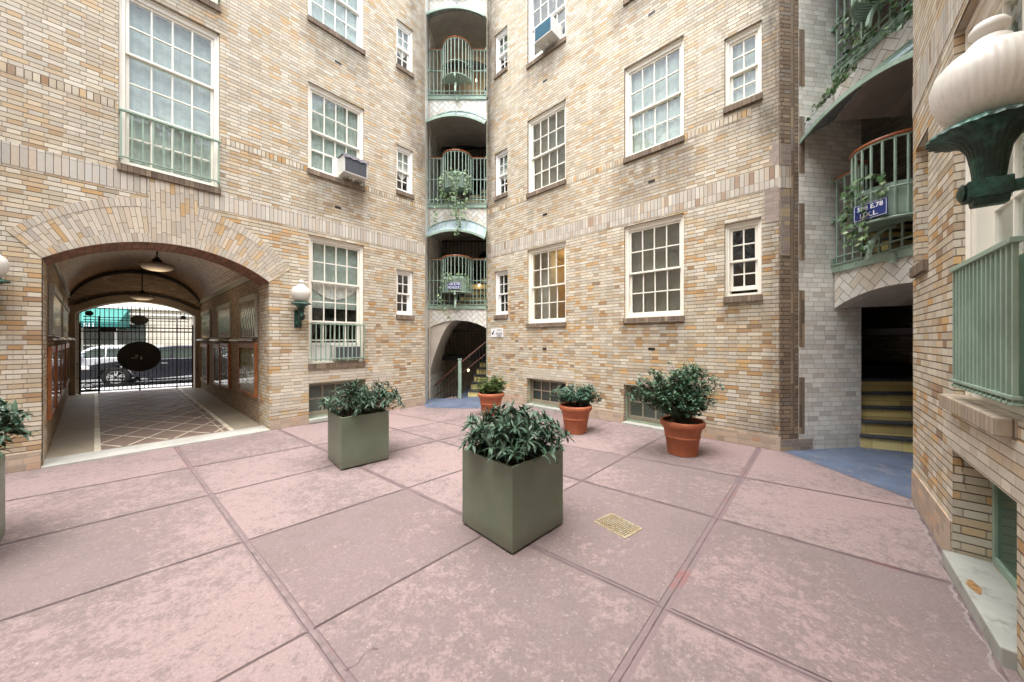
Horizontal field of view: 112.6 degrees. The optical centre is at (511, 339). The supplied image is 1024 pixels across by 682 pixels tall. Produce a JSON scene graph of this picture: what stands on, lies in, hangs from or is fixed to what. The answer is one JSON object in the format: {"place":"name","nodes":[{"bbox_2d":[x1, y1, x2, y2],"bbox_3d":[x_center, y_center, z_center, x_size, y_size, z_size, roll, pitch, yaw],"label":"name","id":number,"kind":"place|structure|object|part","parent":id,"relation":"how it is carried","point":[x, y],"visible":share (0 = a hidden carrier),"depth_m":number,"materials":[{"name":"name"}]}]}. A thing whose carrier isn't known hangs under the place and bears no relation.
{"place":"outdoors","nodes":[
{"label":"outdoors","id":0,"kind":"place"},
{"bbox_2d":[81,371,191,388],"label":"street","id":1,"kind":"structure","parent":0,"point":[172,381],"depth_m":14.04,"materials":[{"name":"grey asphalt"}]},
{"bbox_2d":[81,345,162,370],"bbox_3d":[-18.340,0.980,15.703,4.912,1.460,2.037,0,0,-36],"label":"parked car","id":2,"kind":"object","parent":1,"relation":"on","point":[101,355],"visible":0.04,"depth_m":14.96,"materials":[{"name":"silver metal"}]},
{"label":"window","id":3,"kind":"part","parent":2,"relation":"part of","materials":[{"name":"grey glass"}]},
{"bbox_2d":[81,345,191,386],"bbox_3d":[-13.621,0.960,13.917,4.912,1.500,2.087,0,0,-36],"label":"parked car","id":4,"kind":"object","parent":1,"relation":"on","point":[168,357],"visible":0.23,"depth_m":13.03,"materials":[{"name":"white paint"}]},
{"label":"window","id":5,"kind":"part","parent":4,"relation":"part of","materials":[{"name":"grey glass"}]},
{"bbox_2d":[81,383,191,393],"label":"pavement","id":6,"kind":"structure","parent":0,"point":[142,386],"depth_m":11.02,"materials":[{"name":"grey concrete"}]},
{"bbox_2d":[76,302,139,393],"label":"building front","id":7,"kind":"structure","parent":6,"relation":"on","point":[77,349],"depth_m":9.17,"materials":[{"name":"stone"}]},
{"bbox_2d":[42,387,260,463],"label":"passage floor","id":8,"kind":"structure","parent":0,"point":[74,433],"depth_m":6.13,"materials":[{"name":"grey concrete"}]},
{"bbox_2d":[98,388,228,449],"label":"passage floor","id":9,"kind":"structure","parent":0,"point":[127,440],"depth_m":6.26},
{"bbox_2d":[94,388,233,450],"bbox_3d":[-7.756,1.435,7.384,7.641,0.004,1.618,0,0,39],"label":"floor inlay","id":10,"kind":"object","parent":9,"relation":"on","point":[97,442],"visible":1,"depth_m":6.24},
{"bbox_2d":[0,410,951,681],"bbox_3d":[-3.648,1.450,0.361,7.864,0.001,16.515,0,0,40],"label":"courtyard ground","id":11,"kind":"structure","parent":0,"point":[670,610],"depth_m":2.12,"materials":[{"name":"concrete"}]},
{"bbox_2d":[42,242,268,463],"bbox_3d":[-7.912,-0.290,7.334,8.524,3.680,2.660,0,0,41],"label":"vaulted passage","id":12,"kind":"object","parent":11,"relation":"on","point":[194,283],"visible":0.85,"depth_m":7.65,"materials":[{"name":"brick"}]},
{"bbox_2d":[47,346,54,419],"bbox_3d":[-6.100,0.540,4.521,0.820,0.920,0.033,0,0,39],"label":"notice board","id":13,"kind":"object","parent":12,"relation":"attached to","point":[50,381],"visible":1,"depth_m":4.27,"materials":[{"name":"orange wood"}]},
{"bbox_2d":[49,284,62,335],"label":"obscure glass window","id":14,"kind":"structure","parent":12,"relation":"attached to","point":[55,310],"depth_m":4.73,"materials":[{"name":"glass"}]},
{"bbox_2d":[46,335,66,339],"bbox_3d":[-6.086,-0.027,4.570,1.100,0.062,0.125,0,0,39],"label":"lamp hood","id":15,"kind":"object","parent":12,"relation":"attached to","point":[62,338],"visible":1,"depth_m":4.29,"materials":[{"name":"metal"}]},
{"bbox_2d":[54,345,60,405],"bbox_3d":[-7.283,0.540,5.475,1.100,0.920,0.033,0,0,39],"label":"notice board","id":16,"kind":"object","parent":12,"relation":"attached to","point":[57,374],"visible":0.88,"depth_m":5.14,"materials":[{"name":"orange wood"}]},
{"bbox_2d":[59,344,64,396],"bbox_3d":[-8.296,0.540,6.290,1.100,0.920,0.033,0,0,39],"label":"notice board","id":17,"kind":"object","parent":12,"relation":"attached to","point":[62,368],"visible":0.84,"depth_m":6.23,"materials":[{"name":"orange wood"}]},
{"bbox_2d":[62,300,69,336],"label":"obscure glass window","id":18,"kind":"structure","parent":12,"relation":"attached to","point":[65,319],"depth_m":7.03,"materials":[{"name":"glass"}]},
{"bbox_2d":[65,343,68,387],"bbox_3d":[-10.087,0.540,7.733,1.900,0.920,0.033,0,0,39],"label":"notice board","id":19,"kind":"object","parent":12,"relation":"attached to","point":[66,364],"visible":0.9,"depth_m":7.37,"materials":[{"name":"grey wood"}]},
{"bbox_2d":[79,305,193,394],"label":"iron gate","id":20,"kind":"structure","parent":12,"relation":"attached to","point":[139,356],"depth_m":9.62,"materials":[{"name":"metal"}]},
{"bbox_2d":[129,266,154,299],"bbox_3d":[-9.721,-1.505,8.973,0.480,0.910,0.480,0,0,0],"label":"pendant lamp","id":21,"kind":"object","parent":12,"relation":"hanging from","point":[141,295],"visible":0.96,"depth_m":8.90,"materials":[{"name":"beige"}]},
{"bbox_2d":[138,251,174,271],"bbox_3d":[-6.592,-1.620,6.340,0.480,0.680,0.480,0,0,0],"label":"pendant lamp","id":22,"kind":"object","parent":12,"relation":"hanging from","point":[156,263],"visible":0.91,"depth_m":6.25,"materials":[{"name":"beige"}]},
{"bbox_2d":[200,344,208,382],"bbox_3d":[-8.815,0.645,9.778,1.320,1.070,0.043,0,0,41],"label":"notice board","id":23,"kind":"object","parent":12,"relation":"attached to","point":[204,362],"visible":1,"depth_m":9.76,"materials":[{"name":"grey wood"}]},
{"bbox_2d":[201,309,210,337],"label":"obscure glass window","id":24,"kind":"structure","parent":12,"relation":"attached to","point":[206,324],"depth_m":9.47,"materials":[{"name":"glass"}]},
{"bbox_2d":[213,344,219,386],"bbox_3d":[-7.248,0.605,8.395,0.780,1.010,0.043,0,0,41],"label":"notice board","id":25,"kind":"object","parent":12,"relation":"attached to","point":[216,364],"visible":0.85,"depth_m":8.48,"materials":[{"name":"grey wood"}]},
{"bbox_2d":[209,338,229,340],"bbox_3d":[-6.900,-0.007,8.034,1.900,0.062,0.125,0,0,41],"label":"lamp hood","id":26,"kind":"object","parent":12,"relation":"attached to","point":[217,339],"visible":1,"depth_m":7.83,"materials":[{"name":"metal"}]},
{"bbox_2d":[217,302,231,337],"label":"obscure glass window","id":27,"kind":"structure","parent":12,"relation":"attached to","point":[224,320],"depth_m":7.73,"materials":[{"name":"glass"}]},
{"bbox_2d":[220,343,230,389],"bbox_3d":[-6.505,0.575,7.741,0.960,1.010,0.044,0,0,41],"label":"notice board","id":28,"kind":"object","parent":12,"relation":"attached to","point":[225,365],"visible":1,"depth_m":7.72,"materials":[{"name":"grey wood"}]},
{"bbox_2d":[228,338,252,340],"bbox_3d":[-5.175,-0.007,6.513,1.700,0.062,0.125,0,0,41],"label":"lamp hood","id":29,"kind":"object","parent":12,"relation":"attached to","point":[239,339],"visible":1,"depth_m":6.38,"materials":[{"name":"metal"}]},
{"bbox_2d":[238,342,257,397],"bbox_3d":[-4.922,0.530,6.346,1.300,0.960,0.043,0,0,41],"label":"notice board","id":30,"kind":"object","parent":12,"relation":"attached to","point":[248,369],"visible":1,"depth_m":6.29,"materials":[{"name":"orange wood"}]},
{"bbox_2d":[239,293,257,336],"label":"obscure glass window","id":31,"kind":"structure","parent":12,"relation":"attached to","point":[248,315],"depth_m":6.21,"materials":[{"name":"glass"}]},
{"bbox_2d":[0,0,424,473],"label":"apartment building","id":32,"kind":"structure","parent":11,"relation":"on","point":[232,130],"depth_m":5.21,"materials":[{"name":"brick"}]},
{"bbox_2d":[0,255,10,283],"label":"wall lamp","id":33,"kind":"object","parent":32,"relation":"attached to","point":[4,266],"visible":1,"depth_m":3.55,"materials":[{"name":"white glass"}]},
{"bbox_2d":[117,0,220,194],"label":"window","id":34,"kind":"structure","parent":32,"relation":"in","point":[169,74],"depth_m":4.72,"materials":[{"name":"white glass"}]},
{"bbox_2d":[197,0,220,12],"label":"window","id":35,"kind":"structure","parent":32,"relation":"in","point":[213,4],"depth_m":4.93,"materials":[{"name":"beige paint"}]},
{"bbox_2d":[290,280,310,327],"bbox_3d":[-3.494,-0.599,5.650,0.318,0.788,0.301,0,0,42],"label":"wall lamp","id":36,"kind":"object","parent":32,"relation":"attached to","point":[300,293],"visible":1,"depth_m":5.59,"materials":[{"name":"white glass"}]},
{"bbox_2d":[308,379,362,423],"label":"basement window","id":37,"kind":"structure","parent":32,"relation":"in","point":[316,391],"depth_m":6.16,"materials":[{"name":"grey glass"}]},
{"bbox_2d":[308,235,364,368],"bbox_3d":[-3.242,-0.660,6.296,0.233,2.330,0.989,0,0,42],"label":"window","id":38,"kind":"structure","parent":32,"relation":"in","point":[335,267],"depth_m":6.33,"materials":[{"name":"beige paint"}]},
{"bbox_2d":[307,82,365,191],"bbox_3d":[-3.240,-3.665,6.288,0.220,1.600,1.001,0,0,42],"label":"window","id":39,"kind":"structure","parent":32,"relation":"in","point":[335,125],"depth_m":6.27,"materials":[{"name":"white glass"}]},
{"bbox_2d":[307,0,365,55],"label":"window","id":40,"kind":"structure","parent":32,"relation":"in","point":[342,19],"depth_m":6.40,"materials":[{"name":"white glass"}]},
{"bbox_2d":[332,345,359,361],"bbox_3d":[-3.097,0.263,6.394,0.163,0.315,0.480,0,0,42],"label":"air conditioner","id":41,"kind":"object","parent":32,"relation":"on","point":[345,351],"visible":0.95,"depth_m":6.31,"materials":[{"name":"white metal"}]},
{"bbox_2d":[337,153,368,183],"bbox_3d":[-2.983,-3.157,6.380,0.352,0.404,0.470,0,0,42],"label":"air conditioner","id":42,"kind":"object","parent":32,"relation":"attached to","point":[350,168],"visible":1,"depth_m":6.28,"materials":[{"name":"white metal"}]},
{"bbox_2d":[396,270,414,319],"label":"window","id":43,"kind":"structure","parent":32,"relation":"in","point":[407,314],"depth_m":7.36,"materials":[{"name":"white paint"}]},
{"bbox_2d":[396,145,414,199],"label":"window","id":44,"kind":"structure","parent":32,"relation":"in","point":[404,156],"depth_m":7.36,"materials":[{"name":"white paint"}]},
{"bbox_2d":[396,20,414,78],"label":"window","id":45,"kind":"structure","parent":32,"relation":"in","point":[404,35],"depth_m":7.35,"materials":[{"name":"white paint"}]},
{"bbox_2d":[175,447,351,681],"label":"joint filler","id":46,"kind":"object","parent":11,"relation":"on","point":[331,658],"visible":0.95,"depth_m":1.95,"materials":[{"name":"concrete"}]},
{"bbox_2d":[425,0,487,403],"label":"stair tower","id":47,"kind":"structure","parent":11,"relation":"on","point":[456,98],"depth_m":8.50,"materials":[{"name":"white tile"}]},
{"bbox_2d":[437,273,469,318],"bbox_3d":[-1.366,-1.025,7.946,0.791,1.104,0.168,0,0,-8],"label":"trailing ivy","id":48,"kind":"object","parent":47,"relation":"hanging from","point":[443,308],"visible":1,"depth_m":7.95,"materials":[{"name":"green plant"}]},
{"bbox_2d":[447,282,459,288],"bbox_3d":[-1.360,-1.270,7.980,0.310,0.155,0.010,0,0,0],"label":"sign","id":49,"kind":"object","parent":47,"relation":"attached to","point":[453,285],"visible":1,"depth_m":7.98,"materials":[{"name":"metal"}]},
{"bbox_2d":[445,171,469,190],"bbox_3d":[-1.340,-3.810,8.181,0.607,0.340,0.299,0,0,0],"label":"balcony planter","id":50,"kind":"object","parent":47,"relation":"attached to","point":[460,182],"visible":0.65,"depth_m":8.06,"materials":[{"name":"green paint"}]},
{"bbox_2d":[433,167,472,235],"bbox_3d":[-1.380,-3.197,7.996,0.931,1.641,0.410,0,0,0],"label":"trailing ivy","id":51,"kind":"object","parent":50,"relation":"in","point":[452,198],"visible":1,"depth_m":7.94,"materials":[{"name":"green plant"}]},
{"bbox_2d":[446,276,469,291],"bbox_3d":[-1.340,-1.340,8.181,0.607,0.340,0.299,0,0,0],"label":"balcony planter","id":52,"kind":"object","parent":47,"relation":"on","point":[460,281],"visible":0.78,"depth_m":8.10,"materials":[{"name":"green paint"}]},
{"bbox_2d":[487,0,780,450],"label":"apartment building","id":53,"kind":"structure","parent":11,"relation":"on","point":[633,184],"depth_m":5.88,"materials":[{"name":"brick"}]},
{"bbox_2d":[491,328,502,336],"bbox_3d":[-0.360,-0.170,8.127,0.420,0.210,0.014,0,0,44],"label":"sign","id":54,"kind":"object","parent":53,"relation":"attached to","point":[496,332],"visible":1,"depth_m":8.11,"materials":[{"name":"white metal"}]},
{"bbox_2d":[494,270,507,318],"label":"window","id":55,"kind":"structure","parent":53,"relation":"in","point":[500,314],"depth_m":8.19,"materials":[{"name":"white paint"}]},
{"bbox_2d":[494,149,507,200],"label":"window","id":56,"kind":"structure","parent":53,"relation":"in","point":[501,158],"depth_m":8.19,"materials":[{"name":"white paint"}]},
{"bbox_2d":[494,27,507,79],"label":"window","id":57,"kind":"structure","parent":53,"relation":"in","point":[501,39],"depth_m":8.17,"materials":[{"name":"white paint"}]},
{"bbox_2d":[525,378,565,412],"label":"basement window","id":58,"kind":"structure","parent":53,"relation":"in","point":[540,389],"depth_m":7.31,"materials":[{"name":"grey glass"}]},
{"bbox_2d":[526,242,565,327],"bbox_3d":[0.755,-1.115,7.172,1.036,1.700,0.220,0,0,44],"label":"window","id":59,"kind":"structure","parent":53,"relation":"in","point":[553,322],"depth_m":7.27,"materials":[{"name":"beige paint"}]},
{"bbox_2d":[526,100,565,197],"bbox_3d":[0.755,-3.942,7.172,1.036,1.695,0.220,0,0,44],"label":"window","id":60,"kind":"structure","parent":53,"relation":"in","point":[547,131],"depth_m":7.24,"materials":[{"name":"beige paint"}]},
{"bbox_2d":[526,0,565,69],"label":"window","id":61,"kind":"structure","parent":53,"relation":"in","point":[539,10],"depth_m":7.32,"materials":[{"name":"white paint"}]},
{"bbox_2d":[534,15,562,51],"bbox_3d":[0.745,-6.190,6.975,0.440,0.380,0.388,0,0,44],"label":"air conditioner","id":62,"kind":"object","parent":53,"relation":"attached to","point":[548,32],"visible":0.97,"depth_m":6.87,"materials":[{"name":"white metal"}]},
{"bbox_2d":[623,0,632,6],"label":"window","id":63,"kind":"structure","parent":53,"relation":"in","point":[625,2],"depth_m":5.87,"materials":[{"name":"beige paint"}]},
{"bbox_2d":[622,385,671,430],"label":"basement window","id":64,"kind":"structure","parent":53,"relation":"in","point":[639,414],"depth_m":5.85,"materials":[{"name":"grey glass"}]},
{"bbox_2d":[623,214,684,322],"bbox_3d":[2.347,-1.123,5.640,0.990,1.675,0.220,0,0,44],"label":"window","id":65,"kind":"structure","parent":53,"relation":"in","point":[654,250],"depth_m":5.68,"materials":[{"name":"beige paint"}]},
{"bbox_2d":[623,37,684,163],"bbox_3d":[2.347,-3.875,5.640,0.990,1.650,0.220,0,0,44],"label":"window","id":66,"kind":"structure","parent":53,"relation":"in","point":[654,86],"depth_m":5.67,"materials":[{"name":"white glass"}]},
{"bbox_2d":[723,218,762,302],"bbox_3d":[3.241,-1.088,4.779,0.454,1.125,0.220,0,0,44],"label":"window","id":67,"kind":"structure","parent":53,"relation":"in","point":[729,297],"depth_m":4.79,"materials":[{"name":"beige paint"}]},
{"bbox_2d":[723,21,762,113],"bbox_3d":[3.242,-3.760,4.778,0.456,1.080,0.220,0,0,44],"label":"window","id":68,"kind":"structure","parent":53,"relation":"in","point":[743,51],"depth_m":4.81,"materials":[{"name":"beige paint"}]},
{"bbox_2d":[778,0,860,451],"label":"glazed brick wall","id":69,"kind":"structure","parent":11,"relation":"on","point":[819,370],"depth_m":4.50,"materials":[{"name":"white brick"}]},
{"bbox_2d":[799,0,912,452],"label":"stair tower","id":70,"kind":"structure","parent":11,"relation":"on","point":[873,93],"depth_m":4.38,"materials":[{"name":"white tile"}]},
{"bbox_2d":[804,0,912,125],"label":"trailing ivy","id":71,"kind":"object","parent":70,"relation":"attached to","point":[831,91],"visible":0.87,"depth_m":3.98,"materials":[{"name":"green plant"}]},
{"bbox_2d":[854,196,887,222],"bbox_3d":[3.840,-1.390,3.661,0.011,0.175,0.300,0,0,-10],"label":"sign","id":72,"kind":"object","parent":70,"relation":"attached to","point":[878,207],"visible":0.97,"depth_m":3.64,"materials":[{"name":"blue metal"}]},
{"bbox_2d":[857,178,912,224],"bbox_3d":[4.032,-1.470,3.738,0.299,0.340,0.607,0,0,5],"label":"balcony planter","id":73,"kind":"object","parent":70,"relation":"on","point":[902,199],"visible":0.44,"depth_m":3.53,"materials":[{"name":"green paint"}]},
{"bbox_2d":[835,171,888,253],"bbox_3d":[3.935,-1.352,3.909,0.331,0.857,0.836,0,0,32],"label":"trailing ivy","id":74,"kind":"object","parent":73,"relation":"in","point":[848,209],"visible":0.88,"depth_m":3.77,"materials":[{"name":"green plant"}]},
{"bbox_2d":[909,0,1023,681],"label":"apartment building","id":75,"kind":"structure","parent":11,"relation":"on","point":[966,272],"depth_m":2.06,"materials":[{"name":"brick"}]},
{"bbox_2d":[909,259,928,278],"bbox_3d":[3.434,-0.589,2.813,0.145,0.089,0.470,0,0,42],"label":"window sill","id":76,"kind":"structure","parent":75,"relation":"in","point":[922,266],"depth_m":2.77,"materials":[{"name":"brown stone"}]},
{"bbox_2d":[924,14,1023,208],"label":"wall lamp","id":77,"kind":"object","parent":75,"relation":"attached to","point":[976,102],"visible":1,"depth_m":1.19,"materials":[{"name":"white glass"}]},
{"bbox_2d":[939,0,1023,437],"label":"window","id":78,"kind":"structure","parent":75,"relation":"in","point":[985,227],"depth_m":1.87,"materials":[{"name":"beige paint"}]},
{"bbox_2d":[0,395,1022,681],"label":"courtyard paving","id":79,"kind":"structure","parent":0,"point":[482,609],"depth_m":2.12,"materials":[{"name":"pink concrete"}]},
{"bbox_2d":[0,398,40,540],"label":"planter box","id":80,"kind":"object","parent":79,"relation":"on","point":[10,423],"visible":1,"depth_m":2.38,"materials":[{"name":"green paint"}]},
{"bbox_2d":[41,426,269,468],"bbox_3d":[-4.730,1.449,4.766,0.463,0.042,2.164,0,0,42],"label":"threshold","id":81,"kind":"object","parent":79,"relation":"on","point":[86,457],"visible":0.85,"depth_m":4.54,"materials":[{"name":"stone"}]},
{"bbox_2d":[317,378,405,469],"bbox_3d":[-1.831,0.946,4.165,0.984,1.000,0.928,0,0,-43],"label":"planter box","id":82,"kind":"object","parent":79,"relation":"on","point":[358,433],"visible":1,"depth_m":3.98,"materials":[{"name":"green paint"}]},
{"bbox_2d":[424,395,480,407],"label":"blue floor","id":83,"kind":"structure","parent":79,"relation":"on","point":[466,401],"depth_m":7.87,"materials":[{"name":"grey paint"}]},
{"bbox_2d":[473,375,508,415],"bbox_3d":[-0.412,1.058,6.614,0.560,0.776,0.588,0,0,-45],"label":"potted shrub","id":84,"kind":"object","parent":79,"relation":"on","point":[490,393],"visible":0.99,"depth_m":6.48,"materials":[{"name":"green plant"}]},
{"bbox_2d":[457,399,574,553],"bbox_3d":[0.008,0.953,2.679,0.893,0.986,0.935,0,0,-45],"label":"planter box","id":85,"kind":"object","parent":79,"relation":"on","point":[512,485],"visible":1,"depth_m":2.47,"materials":[{"name":"green paint"}]},
{"bbox_2d":[549,382,605,434],"bbox_3d":[1.017,1.049,5.389,0.844,0.795,0.563,0,0,-24],"label":"potted shrub","id":86,"kind":"object","parent":79,"relation":"on","point":[575,414],"visible":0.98,"depth_m":5.25,"materials":[{"name":"green plant"}]},
{"bbox_2d":[594,513,642,538],"bbox_3d":[0.824,1.445,2.662,0.222,0.008,0.292,0,0,-37],"label":"drain grate","id":87,"kind":"object","parent":79,"relation":"on","point":[619,526],"visible":1,"depth_m":2.65,"materials":[{"name":"beige metal"}]},
{"bbox_2d":[626,361,724,457],"bbox_3d":[2.046,0.855,4.312,1.214,1.182,0.677,0,0,-13],"label":"potted shrub","id":88,"kind":"object","parent":79,"relation":"on","point":[683,401],"visible":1,"depth_m":4.24,"materials":[{"name":"green plant"}]},
{"bbox_2d":[784,447,912,498],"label":"blue floor","id":89,"kind":"structure","parent":79,"relation":"on","point":[889,470],"depth_m":3.98,"materials":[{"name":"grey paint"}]},
{"bbox_2d":[909,499,941,558],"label":"edge dirt","id":90,"kind":"structure","parent":79,"relation":"on","point":[930,539],"depth_m":2.52,"materials":[{"name":"grey soil"}]},
{"bbox_2d":[934,560,1009,681],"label":"edge dirt","id":91,"kind":"structure","parent":79,"relation":"on","point":[998,666],"depth_m":1.71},
{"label":"far pavement","id":92,"kind":"structure","parent":0,"visible":0},
{"bbox_2d":[81,302,192,350],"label":"apartment building","id":93,"kind":"structure","parent":92,"relation":"on","point":[168,314],"depth_m":20.65,"materials":[{"name":"stone"}]},
{"bbox_2d":[81,323,147,350],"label":"window","id":94,"kind":"structure","parent":93,"relation":"in","point":[133,325],"depth_m":20.18,"materials":[{"name":"black glass"}]}
]}

